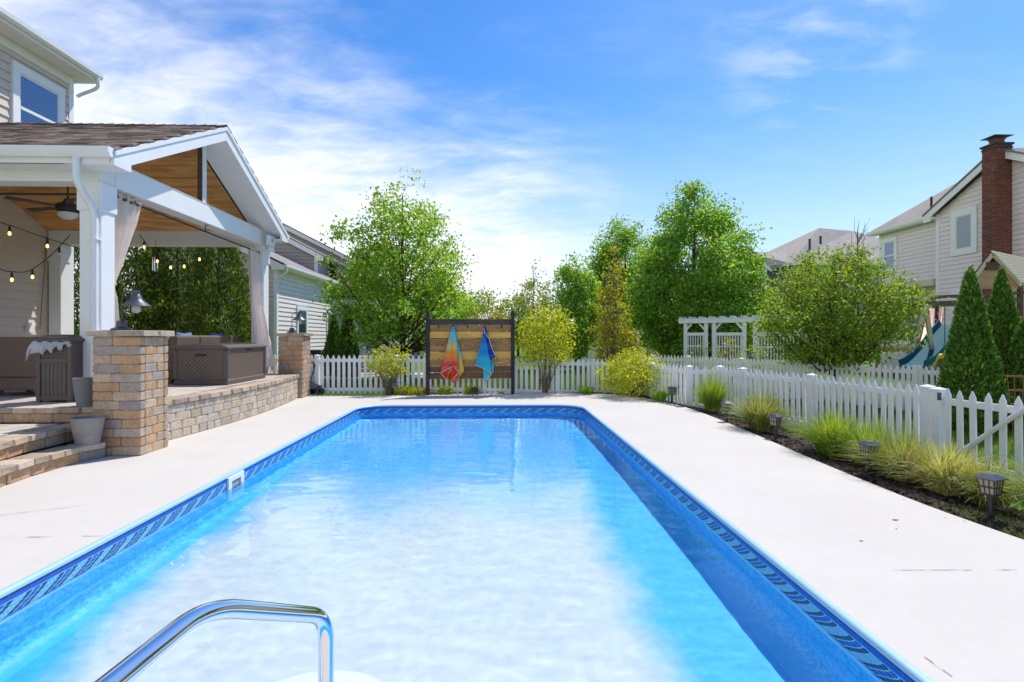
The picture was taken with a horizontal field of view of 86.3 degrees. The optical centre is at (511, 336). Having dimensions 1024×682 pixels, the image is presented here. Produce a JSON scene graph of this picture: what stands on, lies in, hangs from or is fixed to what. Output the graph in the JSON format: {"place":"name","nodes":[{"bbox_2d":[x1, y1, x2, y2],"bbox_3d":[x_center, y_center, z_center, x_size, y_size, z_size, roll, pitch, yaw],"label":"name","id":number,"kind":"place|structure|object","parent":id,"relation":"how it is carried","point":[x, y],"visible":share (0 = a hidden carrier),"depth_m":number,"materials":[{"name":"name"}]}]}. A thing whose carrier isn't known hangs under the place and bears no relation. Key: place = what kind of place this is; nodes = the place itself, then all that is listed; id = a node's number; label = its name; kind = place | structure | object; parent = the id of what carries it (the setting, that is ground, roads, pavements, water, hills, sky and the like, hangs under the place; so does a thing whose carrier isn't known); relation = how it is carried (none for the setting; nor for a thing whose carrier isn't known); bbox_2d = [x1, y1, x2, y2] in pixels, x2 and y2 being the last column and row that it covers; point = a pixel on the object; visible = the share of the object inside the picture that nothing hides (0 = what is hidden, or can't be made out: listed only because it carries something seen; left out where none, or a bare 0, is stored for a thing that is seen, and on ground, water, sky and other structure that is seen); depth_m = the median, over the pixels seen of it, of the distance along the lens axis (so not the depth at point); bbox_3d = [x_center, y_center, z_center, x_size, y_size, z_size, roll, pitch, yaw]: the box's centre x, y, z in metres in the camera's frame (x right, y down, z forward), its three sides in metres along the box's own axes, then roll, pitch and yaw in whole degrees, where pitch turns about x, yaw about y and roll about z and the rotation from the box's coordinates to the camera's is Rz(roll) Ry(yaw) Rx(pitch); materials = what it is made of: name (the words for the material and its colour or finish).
{"place":"outdoors","nodes":[
{"label":"outdoors","id":0,"kind":"place"},
{"bbox_2d":[0,370,285,442],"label":"patio","id":1,"kind":"structure","parent":0,"point":[16,398],"depth_m":8.85,"materials":[{"name":"stone pavers"},{"name":"concrete"}]},
{"bbox_2d":[0,337,38,395],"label":"wicker chair","id":2,"kind":"object","parent":1,"relation":"on","point":[17,371],"visible":0.36,"depth_m":8.49,"materials":[{"name":"wicker"}]},
{"bbox_2d":[25,334,84,402],"bbox_3d":[-6.546,0.458,7.912,0.642,0.965,0.515,0,0,-2],"label":"trash bin","id":3,"kind":"object","parent":1,"relation":"on","point":[59,362],"visible":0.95,"depth_m":7.73,"materials":[{"name":"plastic"}]},
{"bbox_2d":[0,122,288,376],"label":"patio pavilion","id":4,"kind":"structure","parent":1,"relation":"on","point":[200,176],"depth_m":10.19,"materials":[{"name":"wood"}]},
{"bbox_2d":[0,235,69,281],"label":"string lights","id":5,"kind":"object","parent":4,"relation":"hanging from","point":[31,270],"visible":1,"depth_m":10.14,"materials":[{"name":"black plastic"}]},
{"bbox_2d":[0,193,76,195],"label":"curtain rod","id":6,"kind":"object","parent":4,"relation":"attached to","point":[69,194],"depth_m":8.38,"materials":[{"name":"black metal"}]},
{"bbox_2d":[0,222,76,247],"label":"string lights","id":7,"kind":"object","parent":4,"relation":"hanging from","point":[9,234],"visible":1,"depth_m":10.16,"materials":[{"name":"black plastic"}]},
{"bbox_2d":[3,187,79,219],"bbox_3d":[-8.706,-3.110,10.739,1.845,1.660,1.794,0,0,-2],"label":"ceiling fan","id":8,"kind":"object","parent":4,"relation":"hanging from","point":[66,209],"visible":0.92,"depth_m":10.54,"materials":[{"name":"black metal"}]},
{"bbox_2d":[139,234,204,268],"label":"string lights","id":9,"kind":"object","parent":4,"relation":"hanging from","point":[170,267],"visible":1,"depth_m":12.07,"materials":[{"name":"black plastic"}]},
{"bbox_2d":[122,198,259,252],"bbox_3d":[-6.189,-2.155,10.962,0.088,0.210,5.300,0,0,-2],"label":"curtain rod","id":10,"kind":"object","parent":4,"relation":"attached to","point":[189,225],"visible":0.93,"depth_m":10.46,"materials":[{"name":"black metal"}]},
{"bbox_2d":[115,193,141,336],"bbox_3d":[-6.165,-0.705,8.647,0.169,3.051,0.784,0,0,-2],"label":"curtain","id":11,"kind":"object","parent":10,"relation":"hanging from","point":[126,217],"visible":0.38,"depth_m":8.62,"materials":[{"name":"white fabric"}]},
{"bbox_2d":[248,247,272,366],"bbox_3d":[-6.155,-0.699,13.255,0.550,2.883,0.484,0,0,23],"label":"curtain","id":12,"kind":"object","parent":10,"relation":"hanging from","point":[261,334],"visible":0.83,"depth_m":13.22,"materials":[{"name":"fabric"}]},
{"bbox_2d":[266,235,274,251],"bbox_3d":[-5.991,-2.301,13.559,0.116,0.380,0.360,0,0,-2],"label":"flood light","id":13,"kind":"object","parent":4,"relation":"attached to","point":[270,241],"visible":1,"depth_m":13.49,"materials":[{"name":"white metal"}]},
{"bbox_2d":[165,335,237,383],"bbox_3d":[-7.135,0.463,12.033,0.989,0.955,2.600,0,0,-2],"label":"wicker sofa","id":14,"kind":"object","parent":1,"relation":"on","point":[175,340],"visible":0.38,"depth_m":11.10,"materials":[{"name":"brown plastic"}]},
{"bbox_2d":[171,342,266,384],"bbox_3d":[-5.997,0.539,11.338,1.070,0.802,1.830,0,0,-2],"label":"deck storage box","id":15,"kind":"object","parent":1,"relation":"on","point":[215,363],"visible":1,"depth_m":10.47,"materials":[{"name":"plastic"}]},
{"bbox_2d":[320,372,438,378],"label":"neighbor patio","id":16,"kind":"structure","parent":0,"point":[410,377],"depth_m":21.02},
{"bbox_2d":[0,412,884,681],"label":"pool water","id":17,"kind":"structure","parent":0,"point":[484,547],"depth_m":3.79,"materials":[{"name":"liquid"}]},
{"bbox_2d":[0,406,914,681],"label":"pool wall","id":18,"kind":"structure","parent":0,"point":[884,668],"depth_m":4.25,"materials":[{"name":"tile"}]},
{"bbox_2d":[227,470,243,489],"bbox_3d":[-3.237,1.702,6.187,0.235,0.275,0.370,0,0,-2],"label":"pool skimmer","id":19,"kind":"object","parent":18,"relation":"attached to","point":[235,479],"visible":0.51,"depth_m":6.18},
{"bbox_2d":[0,404,932,681],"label":"pool coping","id":20,"kind":"object","parent":18,"relation":"on","point":[898,660],"visible":1,"depth_m":3.99,"materials":[{"name":"concrete"}]},
{"bbox_2d":[0,392,1023,681],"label":"pool deck","id":21,"kind":"structure","parent":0,"point":[940,588],"depth_m":4.72,"materials":[{"name":"concrete"}]},
{"bbox_2d":[0,405,105,486],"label":"patio steps","id":22,"kind":"structure","parent":21,"relation":"on","point":[27,450],"depth_m":6.58,"materials":[{"name":"stone pavers"},{"name":"brick"}]},
{"bbox_2d":[72,377,93,406],"bbox_3d":[-5.712,0.750,7.345,0.330,0.380,0.330,0,0,-2],"label":"flower pot","id":23,"kind":"object","parent":22,"relation":"on","point":[83,391],"visible":0.68,"depth_m":7.23,"materials":[{"name":"ceramic"}]},
{"bbox_2d":[69,415,105,444],"bbox_3d":[-5.306,1.175,6.830,0.364,0.330,0.364,0,0,-2],"label":"flower pot","id":24,"kind":"object","parent":22,"relation":"on","point":[87,429],"visible":1,"depth_m":6.72,"materials":[{"name":"ceramic"}]},
{"bbox_2d":[85,330,174,455],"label":"brick pillar","id":25,"kind":"structure","parent":21,"relation":"on","point":[130,390],"depth_m":7.02,"materials":[{"name":"brick"},{"name":"stone"}]},
{"bbox_2d":[110,290,150,329],"bbox_3d":[-5.071,-0.347,7.265,0.487,0.534,0.344,0,0,-2],"label":"pillar lamp","id":26,"kind":"object","parent":25,"relation":"on","point":[135,300],"visible":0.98,"depth_m":7.22,"materials":[{"name":"grey metal"}]},
{"bbox_2d":[94,599,333,681],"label":"pool handrail","id":27,"kind":"object","parent":21,"relation":"on","point":[138,662],"visible":1,"depth_m":1.26,"materials":[{"name":"silver metal"}]},
{"bbox_2d":[166,374,299,439],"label":"patio wall","id":28,"kind":"structure","parent":21,"relation":"on","point":[191,413],"depth_m":9.52,"materials":[{"name":"stone brick"},{"name":"stone"}]},
{"bbox_2d":[275,333,312,397],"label":"brick pillar","id":29,"kind":"structure","parent":21,"relation":"on","point":[294,353],"depth_m":13.62,"materials":[{"name":"brick"}]},
{"bbox_2d":[287,312,305,332],"bbox_3d":[-5.478,-0.352,13.886,0.487,0.534,0.344,0,0,-2],"label":"pillar lamp","id":30,"kind":"object","parent":29,"relation":"on","point":[299,317],"visible":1,"depth_m":13.82,"materials":[{"name":"grey metal"}]},
{"bbox_2d":[0,0,1023,328],"label":"sky","id":31,"kind":"structure","parent":0,"point":[535,123],"materials":[{"name":"blue"}]},
{"bbox_2d":[309,343,1023,538],"bbox_3d":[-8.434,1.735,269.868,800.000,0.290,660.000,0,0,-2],"label":"lawn","id":32,"kind":"structure","parent":0,"point":[580,368],"depth_m":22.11,"materials":[{"name":"plant"}]},
{"bbox_2d":[0,6,103,336],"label":"house","id":33,"kind":"structure","parent":32,"relation":"on","point":[41,75],"depth_m":12.86,"materials":[{"name":"beige"}]},
{"bbox_2d":[10,60,64,122],"bbox_3d":[-11.433,-5.318,13.189,0.130,1.955,1.500,0,0,-2],"label":"window frame","id":34,"kind":"structure","parent":33,"relation":"in","point":[34,98],"depth_m":13.02,"materials":[{"name":"white wood"}]},
{"bbox_2d":[74,246,130,334],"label":"evergreen tree","id":35,"kind":"object","parent":32,"relation":"on","point":[77,283],"visible":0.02,"depth_m":17.89,"materials":[{"name":"green plant"}]},
{"bbox_2d":[74,247,185,336],"bbox_3d":[-12.091,-1.343,17.524,3.420,6.166,3.352,0,0,-43],"label":"evergreen tree","id":36,"kind":"object","parent":32,"relation":"on","point":[137,268],"visible":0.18,"depth_m":17.04,"materials":[{"name":"green plant"}]},
{"bbox_2d":[126,247,224,336],"bbox_3d":[-11.313,-1.455,18.409,3.474,6.390,3.810,0,0,-2],"label":"evergreen tree","id":37,"kind":"object","parent":32,"relation":"on","point":[179,273],"visible":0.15,"depth_m":17.59,"materials":[{"name":"green plant"}]},
{"bbox_2d":[168,247,250,342],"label":"evergreen tree","id":38,"kind":"object","parent":32,"relation":"on","point":[224,291],"visible":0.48,"depth_m":16.86,"materials":[{"name":"green plant"}]},
{"bbox_2d":[128,223,421,369],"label":"neighbor house","id":39,"kind":"structure","parent":32,"relation":"on","point":[296,274],"depth_m":28.27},
{"bbox_2d":[296,306,307,332],"bbox_3d":[-10.361,-0.257,26.928,0.130,2.414,1.458,0,0,-2],"label":"window frame","id":40,"kind":"structure","parent":39,"relation":"in","point":[302,327],"depth_m":26.98,"materials":[{"name":"white plastic"}]},
{"bbox_2d":[363,322,383,356],"bbox_3d":[-8.445,0.180,33.317,1.280,2.201,0.130,0,0,-2],"label":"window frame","id":41,"kind":"structure","parent":39,"relation":"in","point":[364,351],"depth_m":33.28,"materials":[{"name":"white glass"}]},
{"bbox_2d":[309,349,323,372],"bbox_3d":[-8.670,1.090,24.000,0.740,1.000,0.740,0,0,-2],"label":"air conditioner","id":42,"kind":"object","parent":32,"relation":"on","point":[313,352],"visible":0.33,"depth_m":23.66,"materials":[{"name":"white metal"}]},
{"bbox_2d":[310,362,324,394],"bbox_3d":[-5.154,1.103,14.366,0.475,0.869,0.190,0,0,-2],"label":"garden cart","id":43,"kind":"object","parent":32,"relation":"on","point":[317,389],"visible":0.92,"depth_m":14.34,"materials":[{"name":"black metal"}]},
{"bbox_2d":[320,313,339,375],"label":"evergreen","id":44,"kind":"object","parent":32,"relation":"on","point":[331,343],"visible":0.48,"depth_m":21.29,"materials":[{"name":"green plant"}]},
{"bbox_2d":[335,307,361,377],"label":"evergreen","id":45,"kind":"object","parent":32,"relation":"on","point":[341,350],"visible":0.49,"depth_m":20.57,"materials":[{"name":"green plant"}]},
{"bbox_2d":[361,343,413,394],"bbox_3d":[-3.258,0.889,14.507,1.294,1.436,1.337,0,0,-2],"label":"stemmed bush","id":46,"kind":"object","parent":32,"relation":"on","point":[388,388],"visible":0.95,"depth_m":14.33,"materials":[{"name":"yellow plant"}]},
{"bbox_2d":[311,165,487,378],"bbox_3d":[-4.120,-2.225,19.780,6.513,7.759,6.367,0,0,-2],"label":"maple tree","id":47,"kind":"object","parent":32,"relation":"on","point":[395,297],"visible":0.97,"depth_m":18.85,"materials":[{"name":"green plant"}]},
{"bbox_2d":[393,384,416,394],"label":"shrub","id":48,"kind":"object","parent":32,"relation":"on","point":[403,391],"visible":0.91,"depth_m":14.34,"materials":[{"name":"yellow plant"}]},
{"bbox_2d":[407,386,433,395],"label":"shrub","id":49,"kind":"object","parent":32,"relation":"on","point":[419,391],"visible":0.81,"depth_m":14.28,"materials":[{"name":"green plant"}]},
{"bbox_2d":[416,283,476,352],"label":"tree","id":50,"kind":"object","parent":32,"relation":"on","point":[454,309],"visible":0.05,"depth_m":39.81,"materials":[{"name":"green plant"}]},
{"bbox_2d":[270,354,644,395],"bbox_3d":[-2.752,1.091,14.687,12.767,1.239,0.815,0,0,-2],"label":"picket fence","id":51,"kind":"object","parent":32,"relation":"on","point":[591,364],"visible":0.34,"depth_m":14.68,"materials":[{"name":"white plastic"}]},
{"bbox_2d":[426,310,514,394],"bbox_3d":[-1.089,0.465,14.391,2.340,2.270,0.116,0,0,-7],"label":"towel rack","id":52,"kind":"object","parent":32,"relation":"on","point":[469,372],"visible":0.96,"depth_m":14.40,"materials":[{"name":"brown wood"}]},
{"bbox_2d":[441,327,463,383],"bbox_3d":[-1.558,0.501,14.229,0.615,1.503,0.124,0,0,-2],"label":"beach towel","id":53,"kind":"object","parent":52,"relation":"hanging from","point":[452,358],"visible":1,"depth_m":14.24,"materials":[{"name":"fabric"}]},
{"bbox_2d":[475,327,495,382],"bbox_3d":[-0.696,0.490,14.328,0.553,1.468,0.096,0,0,-6],"label":"beach towel","id":54,"kind":"object","parent":52,"relation":"hanging from","point":[485,358],"visible":1,"depth_m":14.31,"materials":[{"name":"fabric"}]},
{"bbox_2d":[456,288,507,380],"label":"thin tree","id":55,"kind":"object","parent":32,"relation":"on","point":[489,315],"visible":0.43,"depth_m":19.37,"materials":[{"name":"green plant"}]},
{"bbox_2d":[459,286,515,345],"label":"tree","id":56,"kind":"object","parent":32,"relation":"on","point":[487,307],"visible":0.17,"depth_m":43.78,"materials":[{"name":"green plant"}]},
{"bbox_2d":[490,288,544,355],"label":"tree","id":57,"kind":"object","parent":32,"relation":"on","point":[514,298],"visible":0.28,"depth_m":45.49,"materials":[{"name":"green plant"}]},
{"bbox_2d":[514,257,555,384],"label":"thin tree","id":58,"kind":"object","parent":32,"relation":"on","point":[532,301],"visible":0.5,"depth_m":18.49,"materials":[{"name":"green plant"}]},
{"bbox_2d":[508,273,574,352],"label":"tree","id":59,"kind":"object","parent":32,"relation":"on","point":[529,287],"visible":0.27,"depth_m":41.55,"materials":[{"name":"green plant"}]},
{"bbox_2d":[548,251,609,370],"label":"pear tree","id":60,"kind":"object","parent":32,"relation":"on","point":[581,288],"visible":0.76,"depth_m":26.58,"materials":[{"name":"green plant"}]},
{"bbox_2d":[580,347,600,369],"bbox_3d":[4.256,1.190,30.010,0.030,1.100,5.986,0,0,-3],"label":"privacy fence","id":61,"kind":"object","parent":32,"relation":"on","point":[590,354],"visible":0.23,"depth_m":29.34,"materials":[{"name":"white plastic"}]},
{"bbox_2d":[584,246,645,387],"bbox_3d":[3.093,-0.436,15.975,1.853,4.475,1.714,0,0,-2],"label":"golden tree","id":62,"kind":"object","parent":32,"relation":"on","point":[612,328],"visible":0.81,"depth_m":15.89,"materials":[{"name":"plant"}]},
{"bbox_2d":[582,213,659,360],"bbox_3d":[7.236,-2.931,33.947,6.413,9.510,5.756,0,0,-2],"label":"pear tree","id":63,"kind":"object","parent":32,"relation":"on","point":[623,241],"visible":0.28,"depth_m":33.01,"materials":[{"name":"green plant"}]},
{"bbox_2d":[618,179,780,374],"bbox_3d":[8.644,-2.812,25.943,7.282,9.273,7.303,0,0,-2],"label":"pear tree","id":64,"kind":"object","parent":32,"relation":"on","point":[704,291],"visible":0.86,"depth_m":24.51,"materials":[{"name":"green plant"}]},
{"bbox_2d":[681,343,722,382],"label":"climbing rose","id":65,"kind":"object","parent":32,"relation":"on","point":[700,354],"visible":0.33,"depth_m":20.47,"materials":[{"name":"green plant"}]},
{"bbox_2d":[431,392,1023,539],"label":"mulch bed","id":66,"kind":"object","parent":32,"relation":"on","point":[881,480],"visible":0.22,"depth_m":5.88,"materials":[{"name":"wood"}]},
{"bbox_2d":[437,386,453,393],"bbox_3d":[-1.781,1.479,14.597,0.456,0.312,0.490,0,0,-2],"label":"boxwood ball","id":67,"kind":"object","parent":66,"relation":"on","point":[450,390],"visible":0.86,"depth_m":14.49,"materials":[{"name":"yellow plant"}]},
{"bbox_2d":[510,301,586,392],"bbox_3d":[0.918,0.358,14.969,2.157,2.656,2.000,0,0,-2],"label":"yellow shrub","id":68,"kind":"object","parent":66,"relation":"on","point":[548,349],"visible":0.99,"depth_m":14.74,"materials":[{"name":"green plant"}]},
{"bbox_2d":[576,385,594,393],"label":"leafy perennial","id":69,"kind":"object","parent":66,"relation":"on","point":[586,390],"visible":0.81,"depth_m":14.45,"materials":[{"name":"green plant"}]},
{"bbox_2d":[592,347,674,396],"bbox_3d":[3.103,0.948,13.910,2.029,1.365,2.116,0,0,-2],"label":"green bush","id":70,"kind":"object","parent":66,"relation":"on","point":[625,379],"visible":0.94,"depth_m":13.71,"materials":[{"name":"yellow plant"}]},
{"bbox_2d":[647,390,668,401],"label":"leafy perennial","id":71,"kind":"object","parent":66,"relation":"on","point":[658,396],"visible":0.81,"depth_m":12.85,"materials":[{"name":"green plant"}]},
{"bbox_2d":[684,367,734,411],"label":"grass clump","id":72,"kind":"object","parent":66,"relation":"on","point":[712,395],"visible":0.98,"depth_m":11.37,"materials":[{"name":"plant"}]},
{"bbox_2d":[720,401,732,422],"bbox_3d":[3.887,1.403,9.899,0.170,0.451,0.170,3,-3,-13],"label":"path light","id":73,"kind":"object","parent":66,"relation":"on","point":[728,404],"visible":0.81,"depth_m":9.87,"materials":[{"name":"black metal"}]},
{"bbox_2d":[715,383,807,431],"bbox_3d":[4.162,1.130,9.166,1.576,0.910,1.560,0,0,-2],"label":"grass clump","id":74,"kind":"object","parent":66,"relation":"on","point":[755,418],"visible":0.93,"depth_m":9.02,"materials":[{"name":"plant"}]},
{"bbox_2d":[782,400,893,457],"bbox_3d":[4.259,1.173,7.248,1.373,0.823,1.428,0,0,-2],"label":"grass clump","id":75,"kind":"object","parent":66,"relation":"on","point":[833,424],"visible":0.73,"depth_m":7.14,"materials":[{"name":"plant"}]},
{"bbox_2d":[817,413,912,467],"bbox_3d":[4.374,1.230,6.652,1.232,0.709,1.261,0,0,-2],"label":"grass clump","id":76,"kind":"object","parent":66,"relation":"on","point":[875,432],"visible":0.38,"depth_m":6.66,"materials":[{"name":"plant"}]},
{"bbox_2d":[826,420,981,483],"bbox_3d":[4.307,1.244,5.967,1.458,0.681,1.422,0,0,-2],"label":"grass clump","id":77,"kind":"object","parent":66,"relation":"on","point":[898,445],"visible":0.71,"depth_m":5.91,"materials":[{"name":"plant"}]},
{"bbox_2d":[869,430,1019,495],"bbox_3d":[4.427,1.259,5.524,1.410,0.651,1.350,0,0,-2],"label":"grass clump","id":78,"kind":"object","parent":66,"relation":"on","point":[946,465],"visible":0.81,"depth_m":5.44,"materials":[{"name":"grass blades"}]},
{"bbox_2d":[916,448,1023,506],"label":"grass clump","id":79,"kind":"object","parent":66,"relation":"on","point":[973,493],"visible":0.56,"depth_m":5.12,"materials":[{"name":"plant"}]},
{"bbox_2d":[937,436,1023,508],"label":"grass clump","id":80,"kind":"object","parent":66,"relation":"on","point":[1021,467],"visible":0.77,"depth_m":4.93,"materials":[{"name":"plant"}]},
{"bbox_2d":[973,472,1007,518],"bbox_3d":[4.073,1.393,4.645,0.170,0.451,0.170,1,-2,-22],"label":"path light","id":81,"kind":"object","parent":66,"relation":"on","point":[990,485],"visible":0.98,"depth_m":4.62,"materials":[{"name":"grey metal"}]},
{"bbox_2d":[714,335,742,381],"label":"climbing rose","id":82,"kind":"object","parent":32,"relation":"on","point":[731,350],"visible":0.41,"depth_m":20.01,"materials":[{"name":"green plant"}]},
{"bbox_2d":[679,315,802,376],"bbox_3d":[8.932,0.468,21.500,4.930,2.545,0.640,0,0,43],"label":"garden arbor","id":83,"kind":"object","parent":32,"relation":"on","point":[713,320],"visible":0.5,"depth_m":21.87,"materials":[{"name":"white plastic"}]},
{"bbox_2d":[735,340,773,383],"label":"climbing rose","id":84,"kind":"object","parent":32,"relation":"on","point":[753,351],"visible":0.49,"depth_m":18.37,"materials":[{"name":"green plant"}]},
{"bbox_2d":[766,414,782,438],"bbox_3d":[3.988,1.403,8.269,0.170,0.451,0.170,0,-2,-30],"label":"path light","id":85,"kind":"object","parent":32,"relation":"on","point":[775,421],"visible":0.98,"depth_m":8.24,"materials":[{"name":"black metal"}]},
{"bbox_2d":[732,291,817,358],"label":"tree","id":86,"kind":"object","parent":32,"relation":"on","point":[775,331],"visible":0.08,"depth_m":29.32,"materials":[{"name":"green plant"}]},
{"bbox_2d":[673,228,878,357],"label":"hip roof house","id":87,"kind":"structure","parent":32,"relation":"on","point":[816,238],"depth_m":50.88,"materials":[{"name":"grey"}]},
{"bbox_2d":[632,354,939,411],"bbox_3d":[7.091,1.205,16.040,0.645,1.109,10.340,0,0,-30],"label":"picket fence","id":88,"kind":"object","parent":32,"relation":"on","point":[917,372],"visible":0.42,"depth_m":14.29,"materials":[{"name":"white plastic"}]},
{"bbox_2d":[644,362,935,447],"bbox_3d":[5.130,1.185,8.910,0.901,1.069,11.757,0,0,-14],"label":"picket fence","id":89,"kind":"object","parent":32,"relation":"on","point":[922,410],"visible":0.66,"depth_m":9.53,"materials":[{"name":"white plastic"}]},
{"bbox_2d":[930,387,1023,485],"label":"picket gate","id":90,"kind":"structure","parent":89,"relation":"attached to","point":[943,402],"depth_m":6.70,"materials":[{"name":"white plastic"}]},
{"bbox_2d":[739,242,953,380],"bbox_3d":[8.547,-0.303,14.758,4.318,4.253,4.454,0,0,-2],"label":"redbud tree","id":91,"kind":"object","parent":32,"relation":"on","point":[845,341],"visible":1,"depth_m":13.77,"materials":[{"name":"green plant"}]},
{"bbox_2d":[851,217,870,356],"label":"bare sapling","id":92,"kind":"object","parent":32,"relation":"on","point":[861,234],"visible":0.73,"depth_m":14.59,"materials":[{"name":"brown plant"}]},
{"bbox_2d":[857,440,881,474],"bbox_3d":[4.005,1.403,6.140,0.170,0.451,0.170,3,1,-7],"label":"path light","id":93,"kind":"object","parent":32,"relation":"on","point":[865,445],"visible":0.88,"depth_m":6.11,"materials":[{"name":"black metal"}]},
{"bbox_2d":[848,323,951,377],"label":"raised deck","id":94,"kind":"structure","parent":32,"relation":"on","point":[899,348],"depth_m":24.97,"materials":[{"name":"wood"}]},
{"bbox_2d":[866,134,1023,370],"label":"chimney house","id":95,"kind":"structure","parent":32,"relation":"on","point":[941,241],"depth_m":24.65,"materials":[{"name":"beige"}]},
{"bbox_2d":[881,236,897,272],"bbox_3d":[21.026,-4.499,30.407,0.130,1.959,1.150,0,0,-2],"label":"window frame","id":96,"kind":"structure","parent":95,"relation":"in","point":[889,246],"depth_m":30.33,"materials":[{"name":"white plastic"}]},
{"bbox_2d":[908,294,935,342],"bbox_3d":[21.078,-0.845,27.922,0.059,2.470,2.300,0,0,-2],"label":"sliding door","id":97,"kind":"structure","parent":95,"relation":"in","point":[917,298],"depth_m":28.38,"materials":[{"name":"white glass"}]},
{"bbox_2d":[950,205,977,256],"bbox_3d":[20.212,-4.680,24.410,0.130,2.059,1.353,0,0,-2],"label":"window frame","id":98,"kind":"structure","parent":95,"relation":"in","point":[964,222],"depth_m":24.38,"materials":[{"name":"white wood"}]},
{"bbox_2d":[898,250,1023,368],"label":"play set","id":99,"kind":"object","parent":32,"relation":"on","point":[938,332],"visible":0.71,"depth_m":16.55,"materials":[{"name":"blue plastic"}]},
{"bbox_2d":[936,265,1009,433],"bbox_3d":[8.383,0.275,9.997,1.110,3.171,1.092,0,0,-2],"label":"arborvitae","id":100,"kind":"object","parent":32,"relation":"on","point":[981,379],"visible":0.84,"depth_m":9.80,"materials":[{"name":"green plant"}]},
{"bbox_2d":[986,266,1021,405],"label":"arborvitae","id":101,"kind":"object","parent":32,"relation":"on","point":[1004,318],"visible":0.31,"depth_m":10.85,"materials":[{"name":"green plant"}]},
{"bbox_2d":[1000,318,1023,430],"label":"arborvitae","id":102,"kind":"object","parent":32,"relation":"on","point":[1012,361],"visible":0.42,"depth_m":10.13,"materials":[{"name":"green plant"}]},
{"bbox_2d":[1006,375,1023,445],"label":"plant cage","id":103,"kind":"object","parent":32,"relation":"on","point":[1014,389],"visible":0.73,"depth_m":8.65,"materials":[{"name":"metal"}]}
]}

